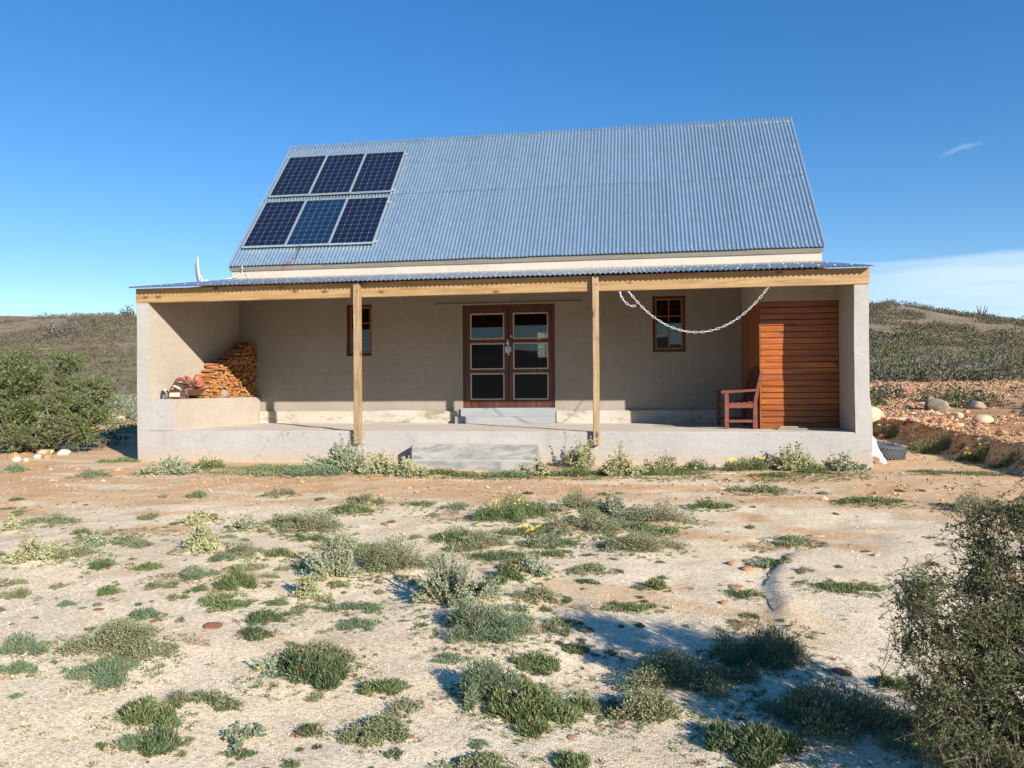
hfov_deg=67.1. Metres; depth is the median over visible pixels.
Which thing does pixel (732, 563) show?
stone
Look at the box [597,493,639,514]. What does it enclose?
pale saltbush
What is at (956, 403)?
hill shrub
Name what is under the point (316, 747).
tuft
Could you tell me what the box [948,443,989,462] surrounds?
daisy clump
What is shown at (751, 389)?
armchair
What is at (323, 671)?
green clump
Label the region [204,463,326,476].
grey bush
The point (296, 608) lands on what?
clump
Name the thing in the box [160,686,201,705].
clump
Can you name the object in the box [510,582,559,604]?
grey bush
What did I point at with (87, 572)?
clump
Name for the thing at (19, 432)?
green shrub
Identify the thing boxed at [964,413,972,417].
stone
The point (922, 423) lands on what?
rubble stone
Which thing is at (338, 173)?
solar panel
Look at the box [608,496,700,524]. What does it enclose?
grey bush
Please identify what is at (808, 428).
loose board
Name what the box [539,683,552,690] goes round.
tuft
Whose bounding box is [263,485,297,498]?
grey bush
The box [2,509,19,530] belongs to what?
pale saltbush
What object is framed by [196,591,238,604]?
clump
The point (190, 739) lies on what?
clump
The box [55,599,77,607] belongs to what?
tuft
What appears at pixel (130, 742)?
blue green bush
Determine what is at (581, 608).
clump
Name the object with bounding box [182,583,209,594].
clump
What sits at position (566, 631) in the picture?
clump
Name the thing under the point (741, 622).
dry brush
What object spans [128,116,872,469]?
farmhouse
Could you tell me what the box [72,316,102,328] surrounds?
hill shrub
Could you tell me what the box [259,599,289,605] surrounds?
clump
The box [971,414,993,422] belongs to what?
boulder
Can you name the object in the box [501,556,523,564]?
clump
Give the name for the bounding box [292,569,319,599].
pale saltbush
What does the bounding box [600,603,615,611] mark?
tuft
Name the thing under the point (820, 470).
green clump
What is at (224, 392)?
stone
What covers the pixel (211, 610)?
tuft
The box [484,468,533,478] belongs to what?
blue green bush
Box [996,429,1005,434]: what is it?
rubble stone
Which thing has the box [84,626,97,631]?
tuft
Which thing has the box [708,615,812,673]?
blue green bush
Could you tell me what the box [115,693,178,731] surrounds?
green clump
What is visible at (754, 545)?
dry brush
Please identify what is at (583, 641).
tuft
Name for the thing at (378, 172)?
solar panel
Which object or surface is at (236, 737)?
clump
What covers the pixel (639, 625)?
tuft
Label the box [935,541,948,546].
tuft
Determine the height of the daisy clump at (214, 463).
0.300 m
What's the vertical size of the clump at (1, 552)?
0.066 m
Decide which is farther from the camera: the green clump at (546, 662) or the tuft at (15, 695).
the green clump at (546, 662)
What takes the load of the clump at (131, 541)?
on the ground
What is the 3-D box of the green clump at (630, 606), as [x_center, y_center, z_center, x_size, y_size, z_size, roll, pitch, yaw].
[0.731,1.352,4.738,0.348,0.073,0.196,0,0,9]
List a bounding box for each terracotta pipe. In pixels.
[182,375,192,384]
[194,376,204,390]
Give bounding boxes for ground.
[0,378,1023,767]
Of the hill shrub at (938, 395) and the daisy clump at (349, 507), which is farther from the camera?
the hill shrub at (938, 395)
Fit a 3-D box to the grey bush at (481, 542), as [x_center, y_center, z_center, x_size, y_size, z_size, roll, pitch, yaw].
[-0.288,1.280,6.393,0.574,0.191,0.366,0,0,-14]
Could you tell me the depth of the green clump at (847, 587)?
4.97 m
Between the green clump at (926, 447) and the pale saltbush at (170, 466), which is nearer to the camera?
the pale saltbush at (170, 466)
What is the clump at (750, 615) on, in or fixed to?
on the ground
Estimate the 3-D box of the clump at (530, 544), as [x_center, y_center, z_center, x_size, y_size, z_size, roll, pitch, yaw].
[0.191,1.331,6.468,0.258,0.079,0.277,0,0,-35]
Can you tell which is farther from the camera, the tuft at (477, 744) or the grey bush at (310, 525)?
the grey bush at (310, 525)
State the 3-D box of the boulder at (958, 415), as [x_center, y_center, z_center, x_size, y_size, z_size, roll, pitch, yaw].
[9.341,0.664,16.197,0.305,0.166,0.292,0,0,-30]
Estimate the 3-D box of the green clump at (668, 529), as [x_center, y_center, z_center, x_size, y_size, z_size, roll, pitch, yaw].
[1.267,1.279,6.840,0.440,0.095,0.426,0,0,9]
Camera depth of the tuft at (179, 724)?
3.31 m
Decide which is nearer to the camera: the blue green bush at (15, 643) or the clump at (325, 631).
the blue green bush at (15, 643)
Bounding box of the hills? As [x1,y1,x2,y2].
[0,305,1023,413]
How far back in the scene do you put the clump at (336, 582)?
5.28 m
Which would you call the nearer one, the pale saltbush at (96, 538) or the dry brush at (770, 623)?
the dry brush at (770, 623)
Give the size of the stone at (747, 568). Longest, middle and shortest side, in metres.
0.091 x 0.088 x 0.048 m
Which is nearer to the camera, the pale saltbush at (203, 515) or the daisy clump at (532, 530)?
the daisy clump at (532, 530)
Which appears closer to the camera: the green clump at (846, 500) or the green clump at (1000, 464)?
the green clump at (846, 500)
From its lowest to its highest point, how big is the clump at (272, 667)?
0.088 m
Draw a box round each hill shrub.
[42,317,90,338]
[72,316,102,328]
[118,305,134,316]
[870,381,911,399]
[870,390,892,405]
[887,322,923,337]
[911,383,955,401]
[941,382,990,401]
[945,395,968,407]
[966,388,1015,406]
[1015,405,1023,416]
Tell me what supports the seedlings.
on the ground
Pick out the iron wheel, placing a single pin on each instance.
(177, 380)
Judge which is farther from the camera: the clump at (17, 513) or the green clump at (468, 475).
the green clump at (468, 475)
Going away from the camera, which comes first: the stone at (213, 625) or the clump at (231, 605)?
the stone at (213, 625)
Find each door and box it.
[466,307,508,407]
[505,306,552,406]
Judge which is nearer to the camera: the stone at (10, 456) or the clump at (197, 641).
the clump at (197, 641)
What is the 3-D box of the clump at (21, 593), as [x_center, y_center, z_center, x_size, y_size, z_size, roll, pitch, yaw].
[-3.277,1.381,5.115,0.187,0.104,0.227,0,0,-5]
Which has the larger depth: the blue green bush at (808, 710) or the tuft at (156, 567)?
the tuft at (156, 567)
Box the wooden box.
[169,392,185,398]
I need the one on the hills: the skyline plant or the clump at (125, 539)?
the skyline plant
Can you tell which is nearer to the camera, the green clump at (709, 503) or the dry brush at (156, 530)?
the dry brush at (156, 530)
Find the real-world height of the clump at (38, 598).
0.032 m
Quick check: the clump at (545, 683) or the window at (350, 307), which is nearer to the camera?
the clump at (545, 683)
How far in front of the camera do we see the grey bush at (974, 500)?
7.51 m
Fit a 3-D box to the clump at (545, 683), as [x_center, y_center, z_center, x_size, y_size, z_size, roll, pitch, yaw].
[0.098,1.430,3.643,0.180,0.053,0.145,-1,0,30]
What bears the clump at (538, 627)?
on the ground
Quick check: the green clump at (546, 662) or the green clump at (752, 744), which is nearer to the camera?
the green clump at (752, 744)
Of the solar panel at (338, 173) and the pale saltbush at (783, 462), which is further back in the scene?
the solar panel at (338, 173)
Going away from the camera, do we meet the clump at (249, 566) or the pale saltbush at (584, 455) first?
the clump at (249, 566)
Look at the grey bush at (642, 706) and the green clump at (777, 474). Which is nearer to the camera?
the grey bush at (642, 706)
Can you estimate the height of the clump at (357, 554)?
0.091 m
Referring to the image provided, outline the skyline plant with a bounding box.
[977,306,987,315]
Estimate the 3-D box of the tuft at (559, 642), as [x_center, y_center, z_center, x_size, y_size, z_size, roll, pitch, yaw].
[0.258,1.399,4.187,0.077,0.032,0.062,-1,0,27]
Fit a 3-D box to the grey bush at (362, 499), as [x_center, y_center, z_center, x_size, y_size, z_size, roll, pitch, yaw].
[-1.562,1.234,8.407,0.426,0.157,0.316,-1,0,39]
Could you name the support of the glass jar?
on the farmhouse
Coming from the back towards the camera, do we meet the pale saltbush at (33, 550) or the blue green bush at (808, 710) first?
the pale saltbush at (33, 550)
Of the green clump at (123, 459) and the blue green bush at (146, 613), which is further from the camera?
the green clump at (123, 459)
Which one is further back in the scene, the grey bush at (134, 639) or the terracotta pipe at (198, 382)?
the terracotta pipe at (198, 382)
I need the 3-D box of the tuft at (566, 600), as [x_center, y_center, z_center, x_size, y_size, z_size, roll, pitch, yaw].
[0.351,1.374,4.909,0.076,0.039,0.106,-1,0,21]
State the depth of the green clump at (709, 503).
7.92 m
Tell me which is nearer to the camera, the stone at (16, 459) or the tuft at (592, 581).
the tuft at (592, 581)
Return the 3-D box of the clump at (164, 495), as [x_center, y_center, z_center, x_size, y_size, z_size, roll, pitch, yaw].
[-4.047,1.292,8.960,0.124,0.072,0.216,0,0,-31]
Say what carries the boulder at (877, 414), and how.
on the ground
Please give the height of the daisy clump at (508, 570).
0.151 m
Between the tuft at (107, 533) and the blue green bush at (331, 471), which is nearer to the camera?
the tuft at (107, 533)
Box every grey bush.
[19,509,78,526]
[50,541,94,559]
[54,616,182,663]
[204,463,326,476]
[226,538,267,557]
[255,512,290,526]
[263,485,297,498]
[275,503,344,534]
[281,638,358,665]
[326,534,371,550]
[336,712,410,747]
[348,490,388,503]
[352,529,446,573]
[443,529,510,552]
[450,749,516,767]
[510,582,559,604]
[542,504,622,535]
[551,483,605,514]
[569,561,606,574]
[603,684,682,725]
[605,524,692,553]
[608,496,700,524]
[614,643,768,700]
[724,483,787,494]
[773,532,813,546]
[949,487,1017,515]
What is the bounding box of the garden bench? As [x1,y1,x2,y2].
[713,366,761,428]
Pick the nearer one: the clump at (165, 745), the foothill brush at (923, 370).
the clump at (165, 745)
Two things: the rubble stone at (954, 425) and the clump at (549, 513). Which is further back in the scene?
the rubble stone at (954, 425)
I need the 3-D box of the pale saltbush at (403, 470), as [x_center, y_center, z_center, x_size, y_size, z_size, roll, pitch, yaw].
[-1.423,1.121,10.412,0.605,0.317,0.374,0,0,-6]
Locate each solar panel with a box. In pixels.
[242,200,305,247]
[269,155,326,196]
[285,198,347,246]
[309,153,365,195]
[329,196,389,244]
[350,151,405,193]
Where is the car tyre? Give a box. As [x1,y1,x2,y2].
[876,441,906,459]
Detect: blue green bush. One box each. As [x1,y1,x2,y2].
[0,624,50,657]
[0,658,39,675]
[4,462,25,471]
[64,654,142,690]
[74,468,108,477]
[113,731,146,751]
[129,606,163,621]
[179,559,219,581]
[279,462,347,476]
[310,599,384,612]
[334,616,376,630]
[442,592,536,644]
[454,646,525,713]
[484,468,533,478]
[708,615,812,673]
[754,670,941,757]
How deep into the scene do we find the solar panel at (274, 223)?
16.33 m
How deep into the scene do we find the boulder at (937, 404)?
21.86 m
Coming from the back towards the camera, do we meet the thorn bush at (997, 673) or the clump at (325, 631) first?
the clump at (325, 631)
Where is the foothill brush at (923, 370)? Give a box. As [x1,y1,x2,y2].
[870,351,1023,382]
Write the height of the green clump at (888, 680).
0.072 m
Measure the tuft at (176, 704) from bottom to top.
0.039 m
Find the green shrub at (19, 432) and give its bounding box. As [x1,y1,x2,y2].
[0,336,130,453]
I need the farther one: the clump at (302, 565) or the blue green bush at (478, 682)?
the clump at (302, 565)
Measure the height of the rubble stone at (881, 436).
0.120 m
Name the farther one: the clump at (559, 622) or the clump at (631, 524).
the clump at (631, 524)
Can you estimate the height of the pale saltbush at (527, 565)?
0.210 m
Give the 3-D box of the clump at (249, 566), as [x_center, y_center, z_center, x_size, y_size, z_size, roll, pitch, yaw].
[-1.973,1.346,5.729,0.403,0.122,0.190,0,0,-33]
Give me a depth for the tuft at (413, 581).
5.38 m
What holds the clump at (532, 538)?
on the ground
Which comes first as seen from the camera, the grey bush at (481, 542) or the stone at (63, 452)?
the grey bush at (481, 542)
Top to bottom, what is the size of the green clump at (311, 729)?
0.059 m
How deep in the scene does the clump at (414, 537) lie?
6.78 m
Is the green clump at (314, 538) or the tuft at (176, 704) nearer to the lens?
the tuft at (176, 704)
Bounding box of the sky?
[0,0,1023,318]
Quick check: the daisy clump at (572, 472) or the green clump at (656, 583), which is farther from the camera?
the daisy clump at (572, 472)
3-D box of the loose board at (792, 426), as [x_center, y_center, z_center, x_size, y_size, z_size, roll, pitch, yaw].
[4.319,0.660,11.885,0.410,0.024,0.110,0,0,8]
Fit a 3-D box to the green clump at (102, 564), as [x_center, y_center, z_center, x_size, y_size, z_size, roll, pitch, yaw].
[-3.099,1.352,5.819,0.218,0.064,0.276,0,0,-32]
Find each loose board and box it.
[777,428,839,429]
[778,426,806,427]
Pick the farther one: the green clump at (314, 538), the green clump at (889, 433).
the green clump at (889, 433)
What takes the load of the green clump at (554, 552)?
on the ground
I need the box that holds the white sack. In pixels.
[872,435,886,463]
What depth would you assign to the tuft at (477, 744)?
3.09 m
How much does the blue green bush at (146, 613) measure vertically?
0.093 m
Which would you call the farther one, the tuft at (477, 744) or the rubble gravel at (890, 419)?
the rubble gravel at (890, 419)
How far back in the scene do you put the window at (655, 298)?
14.48 m
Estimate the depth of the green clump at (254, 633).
4.36 m
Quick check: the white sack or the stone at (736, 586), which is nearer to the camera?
the stone at (736, 586)
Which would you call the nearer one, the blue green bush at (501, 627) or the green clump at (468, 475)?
the blue green bush at (501, 627)
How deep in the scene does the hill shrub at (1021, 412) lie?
19.79 m
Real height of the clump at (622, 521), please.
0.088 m
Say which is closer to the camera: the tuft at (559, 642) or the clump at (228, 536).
the tuft at (559, 642)
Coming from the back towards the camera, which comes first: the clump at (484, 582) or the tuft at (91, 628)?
the clump at (484, 582)
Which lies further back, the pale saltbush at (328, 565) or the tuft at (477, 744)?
the pale saltbush at (328, 565)
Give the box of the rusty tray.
[170,389,204,397]
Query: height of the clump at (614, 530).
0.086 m
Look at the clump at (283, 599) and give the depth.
4.98 m
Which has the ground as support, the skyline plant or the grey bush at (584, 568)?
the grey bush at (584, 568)
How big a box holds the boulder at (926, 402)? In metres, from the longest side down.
0.533 x 0.352 x 0.275 m
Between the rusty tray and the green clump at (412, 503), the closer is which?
the green clump at (412, 503)
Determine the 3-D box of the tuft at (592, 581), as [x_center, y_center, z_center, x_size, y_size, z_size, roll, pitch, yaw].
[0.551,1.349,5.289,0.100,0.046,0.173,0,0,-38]
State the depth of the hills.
90.93 m
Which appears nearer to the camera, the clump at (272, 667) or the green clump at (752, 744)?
the green clump at (752, 744)
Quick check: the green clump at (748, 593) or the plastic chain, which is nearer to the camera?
the green clump at (748, 593)
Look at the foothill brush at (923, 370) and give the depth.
34.12 m
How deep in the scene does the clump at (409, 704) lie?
3.43 m
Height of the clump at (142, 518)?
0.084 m
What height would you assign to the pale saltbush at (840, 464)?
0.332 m
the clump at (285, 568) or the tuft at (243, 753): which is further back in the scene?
the clump at (285, 568)
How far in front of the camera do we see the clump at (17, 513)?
8.09 m
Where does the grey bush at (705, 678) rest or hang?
on the ground
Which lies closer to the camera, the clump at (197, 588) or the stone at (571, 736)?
the stone at (571, 736)
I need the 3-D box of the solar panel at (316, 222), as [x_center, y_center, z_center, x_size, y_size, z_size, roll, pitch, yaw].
[-4.091,-3.410,16.229,0.938,1.575,0.036,0,-42,9]
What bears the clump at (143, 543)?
on the ground
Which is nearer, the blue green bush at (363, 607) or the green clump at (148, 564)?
the blue green bush at (363, 607)
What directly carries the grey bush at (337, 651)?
on the ground
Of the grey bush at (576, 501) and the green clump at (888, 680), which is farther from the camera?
the grey bush at (576, 501)
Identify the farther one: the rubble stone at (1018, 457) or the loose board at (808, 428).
the loose board at (808, 428)
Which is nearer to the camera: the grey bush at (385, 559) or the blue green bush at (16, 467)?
the grey bush at (385, 559)
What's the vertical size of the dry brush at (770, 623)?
0.252 m
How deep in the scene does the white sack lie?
11.58 m
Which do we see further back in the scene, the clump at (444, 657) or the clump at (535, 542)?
the clump at (535, 542)
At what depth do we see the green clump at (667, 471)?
10.57 m
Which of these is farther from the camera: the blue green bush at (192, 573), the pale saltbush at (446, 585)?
the blue green bush at (192, 573)
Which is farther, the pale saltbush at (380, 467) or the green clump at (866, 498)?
the pale saltbush at (380, 467)
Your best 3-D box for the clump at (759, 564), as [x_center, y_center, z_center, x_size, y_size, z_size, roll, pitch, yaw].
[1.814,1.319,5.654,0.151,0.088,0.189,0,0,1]
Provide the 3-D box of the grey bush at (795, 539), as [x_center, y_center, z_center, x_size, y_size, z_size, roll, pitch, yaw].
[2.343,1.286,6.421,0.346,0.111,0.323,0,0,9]
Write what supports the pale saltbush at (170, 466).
on the ground
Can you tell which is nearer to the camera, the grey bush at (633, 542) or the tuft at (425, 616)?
the tuft at (425, 616)
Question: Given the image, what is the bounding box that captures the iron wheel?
[174,377,185,386]
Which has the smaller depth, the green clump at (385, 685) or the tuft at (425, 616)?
the green clump at (385, 685)
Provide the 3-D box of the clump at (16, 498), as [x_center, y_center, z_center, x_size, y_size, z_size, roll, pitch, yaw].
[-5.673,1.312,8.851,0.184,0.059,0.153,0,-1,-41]
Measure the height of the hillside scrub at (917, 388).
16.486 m
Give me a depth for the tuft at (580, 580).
5.30 m
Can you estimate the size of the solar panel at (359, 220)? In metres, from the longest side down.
1.575 x 0.938 x 0.037 m
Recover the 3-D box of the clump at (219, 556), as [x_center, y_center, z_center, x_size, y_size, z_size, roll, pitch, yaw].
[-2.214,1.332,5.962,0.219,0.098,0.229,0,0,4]
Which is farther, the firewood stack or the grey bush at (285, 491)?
the firewood stack
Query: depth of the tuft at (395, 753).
3.04 m
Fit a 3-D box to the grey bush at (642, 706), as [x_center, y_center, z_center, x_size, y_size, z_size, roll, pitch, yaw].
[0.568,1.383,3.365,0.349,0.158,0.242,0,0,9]
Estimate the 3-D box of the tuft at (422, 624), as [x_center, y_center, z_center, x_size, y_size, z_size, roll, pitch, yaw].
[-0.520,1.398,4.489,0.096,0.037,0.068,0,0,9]
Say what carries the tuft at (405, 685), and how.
on the ground
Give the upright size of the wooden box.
0.110 m
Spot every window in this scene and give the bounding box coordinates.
[348,305,371,355]
[535,330,546,359]
[652,296,684,351]
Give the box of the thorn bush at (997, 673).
[868,472,1023,767]
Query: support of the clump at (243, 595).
on the ground
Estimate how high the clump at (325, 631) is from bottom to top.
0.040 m
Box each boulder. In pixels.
[37,449,54,453]
[872,406,882,426]
[924,395,934,409]
[927,399,948,410]
[949,412,963,418]
[967,401,985,408]
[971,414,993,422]
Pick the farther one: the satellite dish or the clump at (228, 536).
the satellite dish
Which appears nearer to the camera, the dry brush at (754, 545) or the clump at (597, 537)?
the dry brush at (754, 545)
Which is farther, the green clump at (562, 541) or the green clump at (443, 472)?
the green clump at (443, 472)
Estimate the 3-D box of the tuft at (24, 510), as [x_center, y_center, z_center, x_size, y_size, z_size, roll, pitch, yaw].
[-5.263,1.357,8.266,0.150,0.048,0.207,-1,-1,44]
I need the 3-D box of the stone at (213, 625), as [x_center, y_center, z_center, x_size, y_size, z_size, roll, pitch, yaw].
[-1.757,1.419,4.537,0.107,0.028,0.120,7,-1,-2]
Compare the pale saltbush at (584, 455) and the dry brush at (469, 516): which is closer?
the dry brush at (469, 516)
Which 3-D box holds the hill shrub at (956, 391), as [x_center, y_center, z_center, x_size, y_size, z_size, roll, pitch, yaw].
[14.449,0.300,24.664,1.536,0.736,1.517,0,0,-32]
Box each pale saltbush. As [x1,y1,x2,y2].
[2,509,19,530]
[2,535,66,563]
[81,529,118,546]
[131,450,200,474]
[181,506,213,525]
[182,519,220,552]
[230,514,262,530]
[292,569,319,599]
[300,428,371,471]
[303,526,359,580]
[357,449,399,474]
[384,455,428,476]
[410,533,506,607]
[511,548,554,576]
[516,455,556,475]
[562,423,595,467]
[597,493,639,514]
[598,440,649,475]
[648,450,676,468]
[764,437,830,470]
[815,450,871,471]
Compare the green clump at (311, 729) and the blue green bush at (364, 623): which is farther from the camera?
the blue green bush at (364, 623)
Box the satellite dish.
[195,257,207,281]
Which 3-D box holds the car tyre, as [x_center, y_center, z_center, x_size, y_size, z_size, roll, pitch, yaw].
[5.840,1.051,12.234,0.725,0.230,0.725,5,5,-11]
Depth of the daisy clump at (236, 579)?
5.26 m
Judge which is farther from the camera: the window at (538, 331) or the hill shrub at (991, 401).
the hill shrub at (991, 401)
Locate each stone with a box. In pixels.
[7,452,22,459]
[11,456,21,461]
[22,457,29,461]
[33,454,40,458]
[43,455,50,458]
[56,449,70,454]
[204,622,222,628]
[220,389,228,397]
[567,734,575,739]
[577,626,591,631]
[720,600,729,604]
[727,561,736,565]
[728,584,742,589]
[741,565,752,570]
[808,534,823,536]
[832,667,851,675]
[877,434,885,438]
[912,425,919,429]
[919,421,927,425]
[948,422,958,428]
[957,443,964,448]
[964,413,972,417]
[976,438,984,443]
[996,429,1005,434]
[998,432,1008,436]
[1009,465,1016,469]
[1013,455,1021,459]
[1016,459,1023,465]
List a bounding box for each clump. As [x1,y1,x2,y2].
[0,550,10,556]
[0,577,33,588]
[0,586,32,599]
[8,497,24,500]
[13,510,23,515]
[31,596,42,600]
[48,582,70,589]
[70,526,95,536]
[81,571,91,574]
[86,557,116,569]
[96,585,126,596]
[97,456,142,462]
[108,532,146,544]
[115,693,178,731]
[119,537,144,545]
[126,540,152,548]
[133,559,162,570]
[135,719,184,757]
[136,513,160,517]
[137,514,154,520]
[142,578,179,590]
[158,492,168,497]
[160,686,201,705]
[166,591,181,601]
[173,736,195,750]
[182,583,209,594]
[183,633,214,645]
[184,490,206,498]
[192,450,227,468]
[193,686,244,712]
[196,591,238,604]
[197,597,261,611]
[205,512,217,518]
[208,551,238,562]
[214,565,258,590]
[218,534,238,538]
[219,558,271,573]
[221,720,266,752]
[233,593,249,597]
[239,623,275,640]
[244,608,292,624]
[249,656,286,678]
[257,571,280,578]
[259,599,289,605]
[264,546,300,558]
[273,563,290,571]
[273,596,287,604]
[277,644,352,691]
[278,758,303,767]
[284,558,314,568]
[286,642,297,648]
[288,602,313,614]
[294,722,324,736]
[295,533,330,541]
[305,692,324,702]
[313,593,335,603]
[315,627,334,634]
[324,580,345,587]
[328,578,346,589]
[330,501,373,514]
[353,547,365,558]
[359,676,404,696]
[385,694,425,718]
[397,574,410,578]
[401,500,433,506]
[408,532,423,539]
[423,467,463,476]
[428,525,481,543]
[430,651,475,665]
[439,501,469,509]
[446,567,471,573]
[452,471,479,477]
[466,578,501,591]
[468,550,525,562]
[469,486,551,524]
[482,677,600,740]
[488,562,526,584]
[497,524,549,537]
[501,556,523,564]
[503,602,530,613]
[509,647,561,671]
[516,534,550,548]
[518,539,547,547]
[522,620,544,634]
[524,538,579,546]
[527,680,553,687]
[530,549,572,557]
[531,539,556,548]
[534,615,580,628]
[540,511,558,518]
[540,620,572,636]
[542,533,561,541]
[551,461,605,476]
[551,748,593,767]
[564,639,590,654]
[568,690,592,695]
[575,599,601,613]
[578,553,595,556]
[593,534,607,539]
[603,527,618,535]
[603,600,658,612]
[603,646,618,655]
[604,518,628,524]
[623,522,640,529]
[632,523,679,535]
[636,464,708,476]
[642,575,667,590]
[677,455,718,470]
[687,498,735,508]
[702,715,807,767]
[719,454,770,470]
[726,587,762,599]
[739,611,759,619]
[746,472,787,476]
[747,560,769,569]
[752,554,789,566]
[796,565,815,574]
[798,465,834,474]
[814,580,885,593]
[816,490,828,494]
[832,498,852,503]
[843,494,904,506]
[873,421,900,438]
[873,673,908,689]
[903,469,1013,475]
[906,432,952,453]
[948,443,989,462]
[988,448,1019,467]
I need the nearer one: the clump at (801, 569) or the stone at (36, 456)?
the clump at (801, 569)
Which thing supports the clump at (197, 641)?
on the ground
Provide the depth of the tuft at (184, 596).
5.04 m
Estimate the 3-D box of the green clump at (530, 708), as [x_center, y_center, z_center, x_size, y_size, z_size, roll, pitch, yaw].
[0.103,1.385,3.417,0.471,0.158,0.460,0,-1,-44]
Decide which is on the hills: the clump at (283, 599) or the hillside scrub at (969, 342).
the hillside scrub at (969, 342)
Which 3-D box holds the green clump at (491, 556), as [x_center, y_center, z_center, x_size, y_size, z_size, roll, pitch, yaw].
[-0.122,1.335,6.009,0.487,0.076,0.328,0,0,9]
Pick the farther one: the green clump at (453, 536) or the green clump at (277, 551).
the green clump at (453, 536)
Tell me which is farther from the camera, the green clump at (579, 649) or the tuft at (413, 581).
the tuft at (413, 581)
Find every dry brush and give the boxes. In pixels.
[117,527,169,534]
[152,571,183,582]
[430,504,480,519]
[729,613,751,626]
[740,601,792,644]
[741,542,769,551]
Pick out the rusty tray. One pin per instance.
(198, 392)
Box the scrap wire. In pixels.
[171,381,193,391]
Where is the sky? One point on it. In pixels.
(141, 140)
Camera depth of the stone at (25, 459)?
12.83 m
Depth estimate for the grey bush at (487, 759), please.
2.94 m
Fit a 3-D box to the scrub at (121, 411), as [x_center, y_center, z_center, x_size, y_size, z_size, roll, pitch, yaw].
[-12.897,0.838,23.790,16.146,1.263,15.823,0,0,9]
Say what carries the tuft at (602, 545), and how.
on the ground
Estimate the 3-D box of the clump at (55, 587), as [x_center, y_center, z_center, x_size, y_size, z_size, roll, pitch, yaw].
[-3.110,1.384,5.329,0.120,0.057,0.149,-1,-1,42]
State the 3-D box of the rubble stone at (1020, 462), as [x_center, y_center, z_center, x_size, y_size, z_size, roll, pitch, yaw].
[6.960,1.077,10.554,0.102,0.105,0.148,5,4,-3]
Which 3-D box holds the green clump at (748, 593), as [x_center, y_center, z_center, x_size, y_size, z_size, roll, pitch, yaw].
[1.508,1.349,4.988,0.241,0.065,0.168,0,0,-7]
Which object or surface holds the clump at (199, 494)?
on the ground
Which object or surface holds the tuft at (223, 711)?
on the ground
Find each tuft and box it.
[5,691,28,700]
[11,509,27,512]
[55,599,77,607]
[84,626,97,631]
[91,602,102,606]
[93,741,110,750]
[101,532,113,535]
[145,564,165,569]
[167,698,184,708]
[172,717,183,728]
[173,749,188,757]
[175,615,185,622]
[177,594,190,599]
[203,606,222,613]
[213,702,233,712]
[225,747,260,760]
[294,747,305,751]
[312,743,323,749]
[364,626,375,631]
[375,589,386,594]
[384,747,403,759]
[399,681,410,691]
[408,578,422,585]
[417,614,428,618]
[417,621,428,627]
[467,737,490,750]
[527,665,553,676]
[537,605,553,611]
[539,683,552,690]
[545,543,557,549]
[554,639,564,644]
[561,598,572,603]
[573,578,587,584]
[577,637,586,644]
[582,578,600,584]
[597,543,607,547]
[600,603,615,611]
[634,622,645,626]
[744,524,755,528]
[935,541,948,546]
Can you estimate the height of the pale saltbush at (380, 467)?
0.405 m
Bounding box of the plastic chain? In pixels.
[620,287,767,332]
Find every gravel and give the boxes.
[4,375,1023,502]
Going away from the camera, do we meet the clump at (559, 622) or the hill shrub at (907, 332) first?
the clump at (559, 622)
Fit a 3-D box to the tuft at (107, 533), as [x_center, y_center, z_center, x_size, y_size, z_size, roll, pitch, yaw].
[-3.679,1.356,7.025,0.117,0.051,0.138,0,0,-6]
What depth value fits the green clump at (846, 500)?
8.14 m
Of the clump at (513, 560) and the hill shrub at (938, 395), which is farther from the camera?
the hill shrub at (938, 395)
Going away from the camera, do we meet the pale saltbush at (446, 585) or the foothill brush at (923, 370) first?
the pale saltbush at (446, 585)
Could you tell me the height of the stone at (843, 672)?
0.029 m
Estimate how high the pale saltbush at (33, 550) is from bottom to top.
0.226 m
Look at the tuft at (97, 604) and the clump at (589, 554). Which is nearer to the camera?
the tuft at (97, 604)
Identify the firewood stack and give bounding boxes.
[185,342,257,397]
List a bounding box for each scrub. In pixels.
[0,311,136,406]
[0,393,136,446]
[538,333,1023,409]
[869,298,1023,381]
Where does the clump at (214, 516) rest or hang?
on the ground
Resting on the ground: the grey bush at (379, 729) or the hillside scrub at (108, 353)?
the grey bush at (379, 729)
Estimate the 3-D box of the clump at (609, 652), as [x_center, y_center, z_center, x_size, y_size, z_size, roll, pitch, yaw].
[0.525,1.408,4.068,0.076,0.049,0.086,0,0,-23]
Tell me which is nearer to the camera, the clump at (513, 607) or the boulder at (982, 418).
the clump at (513, 607)
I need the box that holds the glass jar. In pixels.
[161,389,168,398]
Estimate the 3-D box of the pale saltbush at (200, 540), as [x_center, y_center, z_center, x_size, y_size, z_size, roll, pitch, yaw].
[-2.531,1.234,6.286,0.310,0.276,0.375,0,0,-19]
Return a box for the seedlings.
[0,425,1023,767]
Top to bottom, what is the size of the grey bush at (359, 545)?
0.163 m
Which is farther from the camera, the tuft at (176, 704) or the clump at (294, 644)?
the clump at (294, 644)
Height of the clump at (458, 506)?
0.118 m
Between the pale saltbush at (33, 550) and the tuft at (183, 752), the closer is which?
the tuft at (183, 752)
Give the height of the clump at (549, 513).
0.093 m
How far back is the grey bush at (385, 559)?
5.71 m
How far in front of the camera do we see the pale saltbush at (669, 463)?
11.18 m
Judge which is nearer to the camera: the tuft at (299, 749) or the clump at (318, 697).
the tuft at (299, 749)
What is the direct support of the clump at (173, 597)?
on the ground
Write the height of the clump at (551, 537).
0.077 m

